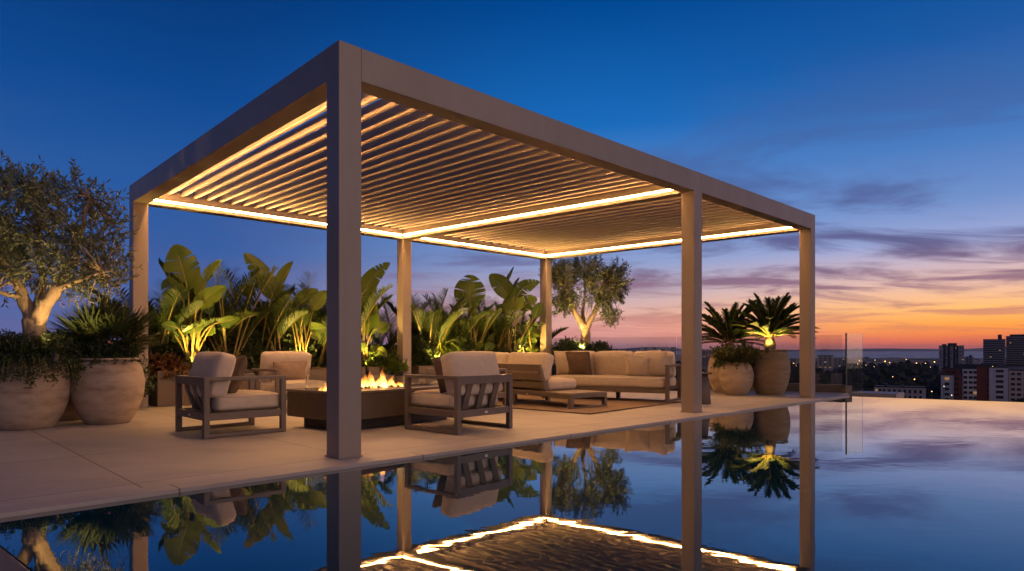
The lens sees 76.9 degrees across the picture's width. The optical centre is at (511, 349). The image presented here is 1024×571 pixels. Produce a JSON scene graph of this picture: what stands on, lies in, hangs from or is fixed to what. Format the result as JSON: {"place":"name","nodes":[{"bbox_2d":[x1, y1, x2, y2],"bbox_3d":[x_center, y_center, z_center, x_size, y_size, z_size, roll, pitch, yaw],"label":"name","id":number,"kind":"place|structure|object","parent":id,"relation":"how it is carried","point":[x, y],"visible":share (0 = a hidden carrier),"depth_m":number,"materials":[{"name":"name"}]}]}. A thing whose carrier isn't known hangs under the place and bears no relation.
{"place":"outdoors","nodes":[
{"label":"outdoors","id":0,"kind":"place"},
{"bbox_2d":[59,397,80,420],"bbox_3d":[-5.351,0.431,7.750,0.717,0.804,0.721,0,0,0],"label":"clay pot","id":1,"kind":"object","parent":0,"point":[69,414],"visible":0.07,"depth_m":7.55,"materials":[{"name":"ceramic"}]},
{"bbox_2d":[284,288,326,351],"bbox_3d":[-3.587,-0.341,11.132,0.790,1.444,0.370,0,0,0],"label":"bird of paradise","id":2,"kind":"object","parent":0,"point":[317,303],"visible":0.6,"depth_m":11.13,"materials":[{"name":"green plant"}]},
{"bbox_2d":[0,396,1023,570],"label":"pool water","id":3,"kind":"structure","parent":0,"point":[850,483],"depth_m":3.49,"materials":[{"name":"teal liquid"}]},
{"bbox_2d":[0,0,1023,348],"label":"sky","id":4,"kind":"structure","parent":0,"point":[898,125],"materials":[{"name":"blue"}]},
{"bbox_2d":[676,351,982,357],"bbox_3d":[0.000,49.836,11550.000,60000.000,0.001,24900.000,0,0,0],"label":"sea","id":5,"kind":"structure","parent":0,"point":[908,354],"depth_m":6870.39,"materials":[{"name":"blue"}]},
{"bbox_2d":[676,348,982,350],"bbox_3d":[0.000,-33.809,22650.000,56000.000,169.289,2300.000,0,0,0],"label":"hills","id":6,"kind":"structure","parent":0,"point":[896,349],"depth_m":21999.43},
{"bbox_2d":[869,358,979,365],"bbox_3d":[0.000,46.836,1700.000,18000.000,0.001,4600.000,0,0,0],"label":"ground","id":7,"kind":"structure","parent":0,"point":[936,361],"depth_m":3121.50,"materials":[{"name":"black"}]},
{"bbox_2d":[676,360,1023,401],"bbox_3d":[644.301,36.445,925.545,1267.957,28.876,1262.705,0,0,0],"label":"woodland","id":8,"kind":"object","parent":7,"relation":"on","point":[905,373],"visible":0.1,"depth_m":745.92,"materials":[{"name":"plant"}]},
{"bbox_2d":[874,383,925,398],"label":"apartment building","id":9,"kind":"structure","parent":7,"relation":"on","point":[914,392],"depth_m":328.43,"materials":[{"name":"concrete"}]},
{"bbox_2d":[942,368,959,373],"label":"apartment building","id":10,"kind":"structure","parent":7,"relation":"on","point":[950,370],"depth_m":419.93,"materials":[{"name":"red brick"}]},
{"bbox_2d":[940,374,962,399],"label":"apartment building","id":11,"kind":"structure","parent":7,"relation":"on","point":[952,384],"depth_m":371.78,"materials":[{"name":"concrete"}]},
{"bbox_2d":[939,343,963,371],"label":"apartment tower","id":12,"kind":"structure","parent":7,"relation":"on","point":[951,354],"depth_m":1000.62,"materials":[{"name":"concrete"}]},
{"bbox_2d":[962,368,976,400],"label":"apartment building","id":13,"kind":"structure","parent":7,"relation":"on","point":[969,384],"depth_m":379.75,"materials":[{"name":"concrete"}]},
{"bbox_2d":[954,364,994,373],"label":"apartment building","id":14,"kind":"structure","parent":7,"relation":"on","point":[960,366],"depth_m":523.77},
{"bbox_2d":[976,365,989,400],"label":"apartment building","id":15,"kind":"structure","parent":7,"relation":"on","point":[982,382],"depth_m":375.93,"materials":[{"name":"red brick"}]},
{"bbox_2d":[983,335,1005,364],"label":"slab block","id":16,"kind":"structure","parent":7,"relation":"on","point":[994,351],"depth_m":899.63,"materials":[{"name":"grey concrete"}]},
{"bbox_2d":[989,366,1008,401],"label":"apartment building","id":17,"kind":"structure","parent":7,"relation":"on","point":[998,384],"depth_m":370.90,"materials":[{"name":"concrete"}]},
{"bbox_2d":[995,365,1023,401],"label":"apartment building","id":18,"kind":"structure","parent":7,"relation":"on","point":[1018,367],"depth_m":474.36,"materials":[{"name":"grey concrete"}]},
{"bbox_2d":[1006,334,1023,365],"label":"slab block","id":19,"kind":"structure","parent":7,"relation":"on","point":[1014,349],"depth_m":906.63,"materials":[{"name":"grey concrete"}]},
{"bbox_2d":[1009,369,1023,401],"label":"apartment building","id":20,"kind":"structure","parent":7,"relation":"on","point":[1016,384],"depth_m":376.60,"materials":[{"name":"concrete"}]},
{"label":"pool basin","id":21,"kind":"structure","parent":0,"visible":0},
{"bbox_2d":[0,547,29,570],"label":"stone surround","id":22,"kind":"object","parent":21,"relation":"on","point":[8,562],"depth_m":2.49,"materials":[{"name":"stone"}]},
{"bbox_2d":[0,395,849,517],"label":"pool coping","id":23,"kind":"object","parent":21,"relation":"on","point":[52,505],"visible":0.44,"depth_m":4.53,"materials":[{"name":"stone"}]},
{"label":"roof terrace block","id":24,"kind":"structure","parent":0,"visible":0},
{"bbox_2d":[0,389,848,506],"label":"deck","id":25,"kind":"structure","parent":24,"relation":"on","point":[150,446],"depth_m":5.75,"materials":[{"name":"ceramic"}]},
{"bbox_2d":[0,359,70,430],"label":"clay pot","id":26,"kind":"object","parent":25,"relation":"on","point":[43,404],"visible":0.63,"depth_m":6.66,"materials":[{"name":"ceramic"}]},
{"bbox_2d":[0,327,86,392],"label":"trailing herb","id":27,"kind":"object","parent":26,"relation":"in","point":[14,346],"visible":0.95,"depth_m":6.64,"materials":[{"name":"green plant"}]},
{"bbox_2d":[0,150,142,345],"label":"olive tree","id":28,"kind":"object","parent":26,"relation":"in","point":[35,313],"visible":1,"depth_m":6.79,"materials":[{"name":"green plant"}]},
{"bbox_2d":[51,353,58,366],"bbox_3d":[-4.547,0.105,6.419,0.060,0.140,0.083,0,0,-24],"label":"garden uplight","id":29,"kind":"object","parent":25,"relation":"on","point":[54,358],"visible":1,"depth_m":6.40,"materials":[{"name":"black metal"}]},
{"bbox_2d":[70,358,144,424],"bbox_3d":[-4.633,0.462,7.388,0.750,0.744,0.749,0,0,0],"label":"clay pot","id":30,"kind":"object","parent":25,"relation":"on","point":[110,392],"visible":0.81,"depth_m":7.12,"materials":[{"name":"ceramic"}]},
{"bbox_2d":[46,295,167,353],"bbox_3d":[-4.635,-0.274,7.395,1.325,0.753,1.128,0,0,0],"label":"fan palm","id":31,"kind":"object","parent":30,"relation":"in","point":[99,322],"visible":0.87,"depth_m":7.18,"materials":[{"name":"green plant"}]},
{"bbox_2d":[70,338,145,368],"bbox_3d":[-4.635,0.028,7.398,0.819,0.376,0.823,0,0,0],"label":"trailing herb","id":32,"kind":"object","parent":30,"relation":"in","point":[95,350],"visible":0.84,"depth_m":7.15,"materials":[{"name":"green plant"}]},
{"bbox_2d":[104,342,158,396],"bbox_3d":[-5.543,0.262,8.995,1.196,0.902,0.904,0,0,0],"label":"leafy shrub","id":33,"kind":"object","parent":25,"relation":"on","point":[150,385],"visible":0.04,"depth_m":9.14,"materials":[{"name":"green plant"}]},
{"bbox_2d":[143,368,155,389],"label":"leafy shrub","id":34,"kind":"object","parent":25,"relation":"on","point":[147,381],"depth_m":8.97,"materials":[{"name":"green plant"}]},
{"bbox_2d":[126,304,184,361],"bbox_3d":[-5.627,0.018,10.136,1.103,1.588,0.928,0,0,0],"label":"tall shrub","id":35,"kind":"object","parent":25,"relation":"on","point":[158,350],"visible":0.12,"depth_m":10.01,"materials":[{"name":"green plant"}]},
{"bbox_2d":[148,369,260,406],"bbox_3d":[-4.752,0.574,10.225,1.720,0.520,0.620,0,0,-43],"label":"planter box","id":36,"kind":"object","parent":25,"relation":"on","point":[164,396],"visible":0.33,"depth_m":9.53,"materials":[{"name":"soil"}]},
{"bbox_2d":[86,279,194,347],"bbox_3d":[-5.700,-0.418,10.155,1.728,1.601,1.526,0,0,0],"label":"feather palm","id":37,"kind":"object","parent":36,"relation":"in","point":[169,315],"visible":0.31,"depth_m":9.85,"materials":[{"name":"green plant"}]},
{"bbox_2d":[113,291,220,359],"bbox_3d":[-5.486,-0.305,10.276,2.021,1.376,1.381,0,0,-7],"label":"feather palm","id":38,"kind":"object","parent":36,"relation":"in","point":[207,324],"visible":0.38,"depth_m":9.96,"materials":[{"name":"green plant"}]},
{"bbox_2d":[148,351,189,380],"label":"leafy shrub","id":39,"kind":"object","parent":36,"relation":"in","point":[167,365],"visible":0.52,"depth_m":9.61,"materials":[{"name":"red plant"}]},
{"bbox_2d":[154,305,212,362],"bbox_3d":[-5.282,-0.055,10.271,1.117,1.325,0.812,0,0,0],"label":"leafy shrub","id":40,"kind":"object","parent":36,"relation":"in","point":[178,350],"visible":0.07,"depth_m":10.10,"materials":[{"name":"green plant"}]},
{"bbox_2d":[154,244,239,363],"bbox_3d":[-4.901,-0.634,9.969,1.278,2.031,0.350,0,0,0],"label":"bird of paradise","id":41,"kind":"object","parent":36,"relation":"in","point":[189,275],"visible":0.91,"depth_m":10.00,"materials":[{"name":"green plant"}]},
{"bbox_2d":[151,258,269,351],"bbox_3d":[-5.000,-0.543,10.729,2.317,1.853,1.646,0,0,0],"label":"feather palm","id":42,"kind":"object","parent":36,"relation":"in","point":[244,279],"visible":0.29,"depth_m":10.44,"materials":[{"name":"green plant"}]},
{"bbox_2d":[182,349,247,372],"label":"leafy shrub","id":43,"kind":"object","parent":36,"relation":"in","point":[191,359],"visible":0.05,"depth_m":9.94,"materials":[{"name":"green plant"}]},
{"bbox_2d":[168,264,297,355],"bbox_3d":[-4.590,-0.530,10.464,1.906,1.826,1.471,0,0,0],"label":"feather palm","id":44,"kind":"object","parent":36,"relation":"in","point":[251,292],"visible":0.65,"depth_m":10.34,"materials":[{"name":"green plant"}]},
{"bbox_2d":[219,321,269,361],"bbox_3d":[-4.552,-0.022,10.842,1.114,1.199,0.799,0,0,0],"label":"leafy shrub","id":45,"kind":"object","parent":36,"relation":"in","point":[233,343],"visible":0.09,"depth_m":10.67,"materials":[{"name":"green plant"}]},
{"bbox_2d":[190,268,312,349],"bbox_3d":[-4.397,-0.482,11.153,2.076,1.734,2.123,0,0,0],"label":"feather palm","id":46,"kind":"object","parent":36,"relation":"in","point":[273,324],"visible":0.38,"depth_m":10.77,"materials":[{"name":"green plant"}]},
{"bbox_2d":[233,342,281,375],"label":"leafy shrub","id":47,"kind":"object","parent":36,"relation":"in","point":[253,355],"visible":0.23,"depth_m":10.51,"materials":[{"name":"green plant"}]},
{"bbox_2d":[191,316,221,351],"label":"tall shrub","id":48,"kind":"object","parent":25,"relation":"on","point":[209,347],"visible":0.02,"depth_m":10.46,"materials":[{"name":"green plant"}]},
{"bbox_2d":[175,351,285,438],"bbox_3d":[-2.874,0.425,6.588,0.800,0.817,0.820,0,0,-45],"label":"armchair","id":49,"kind":"object","parent":25,"relation":"on","point":[206,381],"visible":0.99,"depth_m":6.33,"materials":[{"name":"fabric"}]},
{"bbox_2d":[227,356,247,393],"bbox_3d":[-2.851,0.252,6.539,0.420,0.404,0.220,0,-20,45],"label":"throw pillow","id":50,"kind":"object","parent":49,"relation":"on","point":[239,369],"visible":0.35,"depth_m":6.41,"materials":[{"name":"brown fabric"}]},
{"bbox_2d":[235,308,269,350],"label":"tall shrub","id":51,"kind":"object","parent":25,"relation":"on","point":[259,330],"visible":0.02,"depth_m":11.05,"materials":[{"name":"green plant"}]},
{"bbox_2d":[251,351,326,407],"bbox_3d":[-3.105,0.425,9.103,0.820,0.817,0.800,0,0,-45],"label":"armchair","id":52,"kind":"object","parent":25,"relation":"on","point":[268,358],"visible":0.35,"depth_m":8.98,"materials":[{"name":"fabric"}]},
{"bbox_2d":[270,361,306,380],"bbox_3d":[-3.132,0.299,9.075,0.499,0.309,0.212,0,20,-45],"label":"throw pillow","id":53,"kind":"object","parent":52,"relation":"on","point":[292,370],"visible":0.73,"depth_m":9.01,"materials":[{"name":"beige fabric"}]},
{"bbox_2d":[307,311,326,367],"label":"tall shrub","id":54,"kind":"object","parent":25,"relation":"on","point":[324,364],"visible":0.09,"depth_m":11.77,"materials":[{"name":"green plant"}]},
{"bbox_2d":[309,367,364,374],"bbox_3d":[-3.462,0.574,11.422,1.600,0.520,0.620,0,0,-43],"label":"planter box","id":55,"kind":"object","parent":25,"relation":"on","point":[318,372],"visible":0.09,"depth_m":11.14,"materials":[{"name":"concrete"}]},
{"bbox_2d":[241,253,292,350],"bbox_3d":[-4.142,-0.636,10.936,0.878,2.029,0.256,0,0,0],"label":"bird of paradise","id":56,"kind":"object","parent":55,"relation":"in","point":[254,262],"visible":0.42,"depth_m":10.94,"materials":[{"name":"green plant"}]},
{"bbox_2d":[252,271,326,349],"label":"feather palm","id":57,"kind":"object","parent":55,"relation":"in","point":[318,345],"visible":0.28,"depth_m":11.13,"materials":[{"name":"green plant"}]},
{"bbox_2d":[276,314,320,367],"bbox_3d":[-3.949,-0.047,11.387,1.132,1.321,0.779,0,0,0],"label":"leafy shrub","id":58,"kind":"object","parent":55,"relation":"in","point":[290,342],"visible":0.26,"depth_m":11.26,"materials":[{"name":"green plant"}]},
{"bbox_2d":[238,290,363,366],"bbox_3d":[-3.808,-0.405,11.756,2.176,1.580,1.436,0,0,0],"label":"feather palm","id":59,"kind":"object","parent":55,"relation":"in","point":[324,336],"visible":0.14,"depth_m":11.49,"materials":[{"name":"green plant"}]},
{"bbox_2d":[299,283,393,338],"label":"feather palm","id":60,"kind":"object","parent":55,"relation":"in","point":[378,295],"visible":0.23,"depth_m":11.95,"materials":[{"name":"green plant"}]},
{"bbox_2d":[286,371,446,428],"bbox_3d":[-1.528,0.512,7.399,0.966,0.642,1.766,0,0,39],"label":"fire table","id":61,"kind":"object","parent":25,"relation":"on","point":[382,399],"visible":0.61,"depth_m":6.92,"materials":[{"name":"black metal"}]},
{"bbox_2d":[365,367,392,372],"bbox_3d":[-2.619,0.574,12.204,0.560,0.520,0.620,0,0,-43],"label":"planter box","id":62,"kind":"object","parent":25,"relation":"on","point":[374,369],"visible":0.15,"depth_m":11.89,"materials":[{"name":"concrete"}]},
{"bbox_2d":[361,262,389,366],"bbox_3d":[-2.713,-0.634,12.139,0.848,2.030,0.339,0,0,0],"label":"bird of paradise","id":63,"kind":"object","parent":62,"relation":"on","point":[370,280],"visible":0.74,"depth_m":12.12,"materials":[{"name":"green plant"}]},
{"bbox_2d":[361,349,408,372],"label":"leafy shrub","id":64,"kind":"object","parent":62,"relation":"in","point":[391,358],"visible":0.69,"depth_m":12.06,"materials":[{"name":"green plant"}]},
{"bbox_2d":[361,309,416,351],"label":"feather palm","id":65,"kind":"object","parent":25,"relation":"on","point":[391,342],"visible":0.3,"depth_m":12.57,"materials":[{"name":"green plant"}]},
{"bbox_2d":[411,366,434,371],"bbox_3d":[-1.365,0.574,13.368,1.780,0.520,0.620,0,0,-43],"label":"planter box","id":66,"kind":"object","parent":25,"relation":"on","point":[417,368],"visible":0.09,"depth_m":12.62,"materials":[{"name":"concrete"}]},
{"bbox_2d":[371,293,435,351],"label":"feather palm","id":67,"kind":"object","parent":66,"relation":"in","point":[389,322],"visible":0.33,"depth_m":12.90,"materials":[{"name":"green plant"}]},
{"bbox_2d":[392,326,439,365],"bbox_3d":[-1.916,0.036,13.057,1.128,1.097,0.808,0,0,0],"label":"leafy shrub","id":68,"kind":"object","parent":66,"relation":"in","point":[420,352],"visible":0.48,"depth_m":12.90,"materials":[{"name":"green plant"}]},
{"bbox_2d":[395,315,438,363],"bbox_3d":[-1.940,-0.029,13.369,1.091,1.662,0.897,0,0,0],"label":"tall shrub","id":69,"kind":"object","parent":66,"relation":"in","point":[425,333],"visible":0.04,"depth_m":13.29,"materials":[{"name":"green plant"}]},
{"bbox_2d":[383,288,470,350],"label":"feather palm","id":70,"kind":"object","parent":66,"relation":"in","point":[454,314],"visible":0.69,"depth_m":13.09,"materials":[{"name":"green plant"}]},
{"bbox_2d":[426,317,468,359],"bbox_3d":[-1.483,-0.087,13.505,1.172,1.380,1.225,0,0,0],"label":"fountain plant","id":71,"kind":"object","parent":66,"relation":"in","point":[440,350],"visible":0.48,"depth_m":13.39,"materials":[{"name":"green plant"}]},
{"bbox_2d":[417,290,493,350],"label":"feather palm","id":72,"kind":"object","parent":66,"relation":"in","point":[475,319],"visible":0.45,"depth_m":13.61,"materials":[{"name":"green plant"}]},
{"bbox_2d":[443,322,479,351],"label":"leafy shrub","id":73,"kind":"object","parent":66,"relation":"in","point":[463,345],"visible":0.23,"depth_m":13.60,"materials":[{"name":"green plant"}]},
{"bbox_2d":[434,303,504,350],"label":"feather palm","id":74,"kind":"object","parent":66,"relation":"in","point":[482,332],"visible":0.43,"depth_m":13.90,"materials":[{"name":"green plant"}]},
{"bbox_2d":[454,275,496,350],"bbox_3d":[-0.790,-0.618,13.872,0.919,2.001,0.356,0,0,0],"label":"bird of paradise","id":75,"kind":"object","parent":66,"relation":"on","point":[469,287],"visible":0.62,"depth_m":13.87,"materials":[{"name":"green plant"}]},
{"bbox_2d":[405,351,512,434],"bbox_3d":[-0.563,0.425,6.857,0.800,0.817,0.820,0,0,41],"label":"armchair","id":76,"kind":"object","parent":25,"relation":"on","point":[473,382],"visible":1,"depth_m":6.62,"materials":[{"name":"fabric"}]},
{"bbox_2d":[432,358,446,392],"bbox_3d":[-0.648,0.261,6.745,0.203,0.386,0.383,-26,-17,38],"label":"throw pillow","id":77,"kind":"object","parent":76,"relation":"on","point":[437,364],"visible":0.32,"depth_m":6.61,"materials":[{"name":"brown fabric"}]},
{"bbox_2d":[426,351,506,404],"bbox_3d":[-0.634,0.425,9.041,0.820,0.817,0.800,0,0,41],"label":"armchair","id":78,"kind":"object","parent":25,"relation":"on","point":[502,394],"visible":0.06,"depth_m":9.04,"materials":[{"name":"fabric"}]},
{"bbox_2d":[129,40,814,458],"bbox_3d":[-0.101,-0.773,10.293,9.244,3.218,6.077,0,0,-44],"label":"pergola","id":79,"kind":"object","parent":25,"relation":"on","point":[433,160],"visible":0.91,"depth_m":8.48,"materials":[{"name":"metal"}]},
{"bbox_2d":[472,317,496,350],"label":"tall shrub","id":80,"kind":"object","parent":25,"relation":"on","point":[487,337],"visible":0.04,"depth_m":14.46,"materials":[{"name":"green plant"}]},
{"bbox_2d":[495,395,680,413],"bbox_3d":[0.739,0.827,10.239,2.930,0.010,2.600,0,0,41],"label":"rug","id":81,"kind":"object","parent":25,"relation":"on","point":[554,404],"visible":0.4,"depth_m":9.72,"materials":[{"name":"fabric"}]},
{"bbox_2d":[494,352,606,408],"bbox_3d":[0.285,0.434,10.146,0.828,0.799,2.511,0,0,-39],"label":"platform sofa","id":82,"kind":"object","parent":81,"relation":"on","point":[530,371],"visible":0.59,"depth_m":9.62,"materials":[{"name":"fabric"}]},
{"bbox_2d":[542,351,680,402],"bbox_3d":[1.669,0.422,10.903,2.180,0.822,0.856,0,0,28],"label":"sofa","id":83,"kind":"object","parent":81,"relation":"on","point":[608,368],"visible":0.63,"depth_m":10.60,"materials":[{"name":"beige fabric"}]},
{"bbox_2d":[554,351,576,374],"bbox_3d":[0.958,0.234,11.270,0.441,0.446,0.224,0,16,28],"label":"throw pillow","id":84,"kind":"object","parent":83,"relation":"on","point":[561,361],"visible":0.61,"depth_m":11.22,"materials":[{"name":"fabric"}]},
{"bbox_2d":[565,351,592,374],"bbox_3d":[1.150,0.239,11.075,0.441,0.445,0.221,0,20,28],"label":"throw pillow","id":85,"kind":"object","parent":83,"relation":"on","point":[579,363],"visible":0.86,"depth_m":10.99,"materials":[{"name":"brown fabric"}]},
{"bbox_2d":[625,353,649,375],"bbox_3d":[2.053,0.265,10.560,0.420,0.426,0.220,9,34,28],"label":"throw pillow","id":86,"kind":"object","parent":83,"relation":"on","point":[637,365],"visible":0.88,"depth_m":10.47,"materials":[{"name":"fabric"}]},
{"bbox_2d":[642,351,672,376],"bbox_3d":[2.351,0.249,10.480,0.431,0.434,0.220,-10,19,28],"label":"throw pillow","id":87,"kind":"object","parent":83,"relation":"on","point":[659,361],"visible":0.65,"depth_m":10.38,"materials":[{"name":"fabric"}]},
{"bbox_2d":[552,335,843,391],"bbox_3d":[2.942,0.270,14.771,8.280,1.128,0.220,0,0,30],"label":"glass balustrade","id":88,"kind":"object","parent":25,"relation":"on","point":[828,363],"visible":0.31,"depth_m":13.16,"materials":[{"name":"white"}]},
{"bbox_2d":[702,372,711,404],"bbox_3d":[2.894,0.592,10.026,0.410,0.488,0.410,0,0,0],"label":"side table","id":89,"kind":"object","parent":25,"relation":"on","point":[706,398],"visible":0.29,"depth_m":9.88,"materials":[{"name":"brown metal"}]},
{"bbox_2d":[708,355,724,392],"bbox_3d":[4.200,0.471,12.751,0.640,0.724,0.639,0,0,0],"label":"clay pot","id":90,"kind":"object","parent":25,"relation":"on","point":[714,381],"visible":0.27,"depth_m":12.61,"materials":[{"name":"ceramic"}]},
{"bbox_2d":[702,299,764,347],"bbox_3d":[4.287,-0.392,12.755,1.764,1.195,1.891,0,0,0],"label":"cycad","id":91,"kind":"object","parent":90,"relation":"in","point":[718,324],"visible":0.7,"depth_m":12.54,"materials":[{"name":"green plant"}]},
{"bbox_2d":[719,362,753,394],"bbox_3d":[4.155,0.531,11.947,0.609,0.604,0.609,0,0,0],"label":"clay pot","id":92,"kind":"object","parent":25,"relation":"on","point":[734,381],"visible":0.88,"depth_m":11.72,"materials":[{"name":"ceramic"}]},
{"bbox_2d":[708,340,764,369],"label":"bushy plant","id":93,"kind":"object","parent":92,"relation":"in","point":[742,353],"visible":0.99,"depth_m":11.72,"materials":[{"name":"green plant"}]},
{"bbox_2d":[751,350,789,394],"bbox_3d":[4.845,0.414,12.117,0.707,0.839,0.710,0,0,0],"label":"clay pot","id":94,"kind":"object","parent":25,"relation":"on","point":[771,370],"visible":0.77,"depth_m":11.84,"materials":[{"name":"ceramic"}]},
{"bbox_2d":[723,292,820,349],"bbox_3d":[4.850,-0.499,12.107,1.747,1.188,1.683,0,0,0],"label":"cycad","id":95,"kind":"object","parent":94,"relation":"in","point":[774,318],"visible":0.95,"depth_m":11.89,"materials":[{"name":"green plant"}]},
{"bbox_2d":[840,333,862,392],"bbox_3d":[6.689,0.253,12.684,0.540,1.165,0.160,0,0,-21],"label":"end glass panel","id":96,"kind":"object","parent":25,"relation":"on","point":[853,362],"visible":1,"depth_m":12.68,"materials":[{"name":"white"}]},
{"bbox_2d":[849,391,903,397],"bbox_3d":[7.166,0.897,12.705,0.795,0.116,0.974,0,0,42],"label":"pool ledge","id":97,"kind":"object","parent":25,"relation":"on","point":[882,394],"visible":0.71,"depth_m":12.48,"materials":[{"name":"concrete"}]},
{"bbox_3d":[-0.171,0.574,14.477,1.320,0.520,0.620,0,0,-43],"label":"planter box","id":98,"kind":"object","parent":25,"relation":"on","visible":0},
{"bbox_2d":[469,294,524,347],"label":"feather palm","id":99,"kind":"object","parent":98,"relation":"in","point":[501,334],"visible":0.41,"depth_m":14.24,"materials":[{"name":"green plant"}]},
{"bbox_2d":[491,344,514,352],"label":"leafy shrub","id":100,"kind":"object","parent":98,"relation":"in","point":[497,349],"visible":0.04,"depth_m":14.21,"materials":[{"name":"green plant"}]},
{"bbox_2d":[495,317,518,351],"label":"tall shrub","id":101,"kind":"object","parent":98,"relation":"in","point":[512,345],"visible":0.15,"depth_m":14.77,"materials":[{"name":"green plant"}]},
{"bbox_2d":[489,267,542,351],"bbox_3d":[0.085,-0.759,14.555,1.220,2.281,0.452,0,0,0],"label":"bird of paradise","id":102,"kind":"object","parent":98,"relation":"in","point":[511,294],"visible":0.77,"depth_m":14.52,"materials":[{"name":"green plant"}]},
{"bbox_2d":[483,301,555,340],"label":"feather palm","id":103,"kind":"object","parent":98,"relation":"in","point":[522,319],"visible":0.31,"depth_m":14.88,"materials":[{"name":"green plant"}]},
{"bbox_2d":[511,330,539,351],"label":"leafy shrub","id":104,"kind":"object","parent":98,"relation":"in","point":[521,347],"visible":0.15,"depth_m":14.85,"materials":[{"name":"green plant"}]},
{"bbox_2d":[516,322,539,351],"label":"leafy plant","id":105,"kind":"object","parent":98,"relation":"on","point":[532,334],"visible":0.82,"depth_m":14.77,"materials":[{"name":"green plant"}]},
{"bbox_2d":[518,321,568,347],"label":"feather palm","id":106,"kind":"object","parent":98,"relation":"in","point":[555,333],"visible":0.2,"depth_m":15.17,"materials":[{"name":"green plant"}]},
{"bbox_3d":[1.702,0.431,15.301,0.962,0.804,0.961,0,0,0],"label":"clay pot","id":107,"kind":"object","parent":25,"relation":"on","visible":0},
{"bbox_2d":[551,336,589,356],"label":"leafy shrub","id":108,"kind":"object","parent":107,"relation":"in","point":[565,344],"visible":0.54,"depth_m":14.85,"materials":[{"name":"green plant"}]},
{"bbox_2d":[538,254,634,345],"bbox_3d":[1.763,-1.147,15.325,2.318,2.560,1.357,0,0,0],"label":"olive tree","id":109,"kind":"object","parent":107,"relation":"in","point":[613,281],"visible":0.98,"depth_m":15.15,"materials":[{"name":"green plant"}]},
{"bbox_2d":[585,340,613,351],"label":"leafy shrub","id":110,"kind":"object","parent":107,"relation":"in","point":[595,347],"visible":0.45,"depth_m":14.96,"materials":[{"name":"green plant"}]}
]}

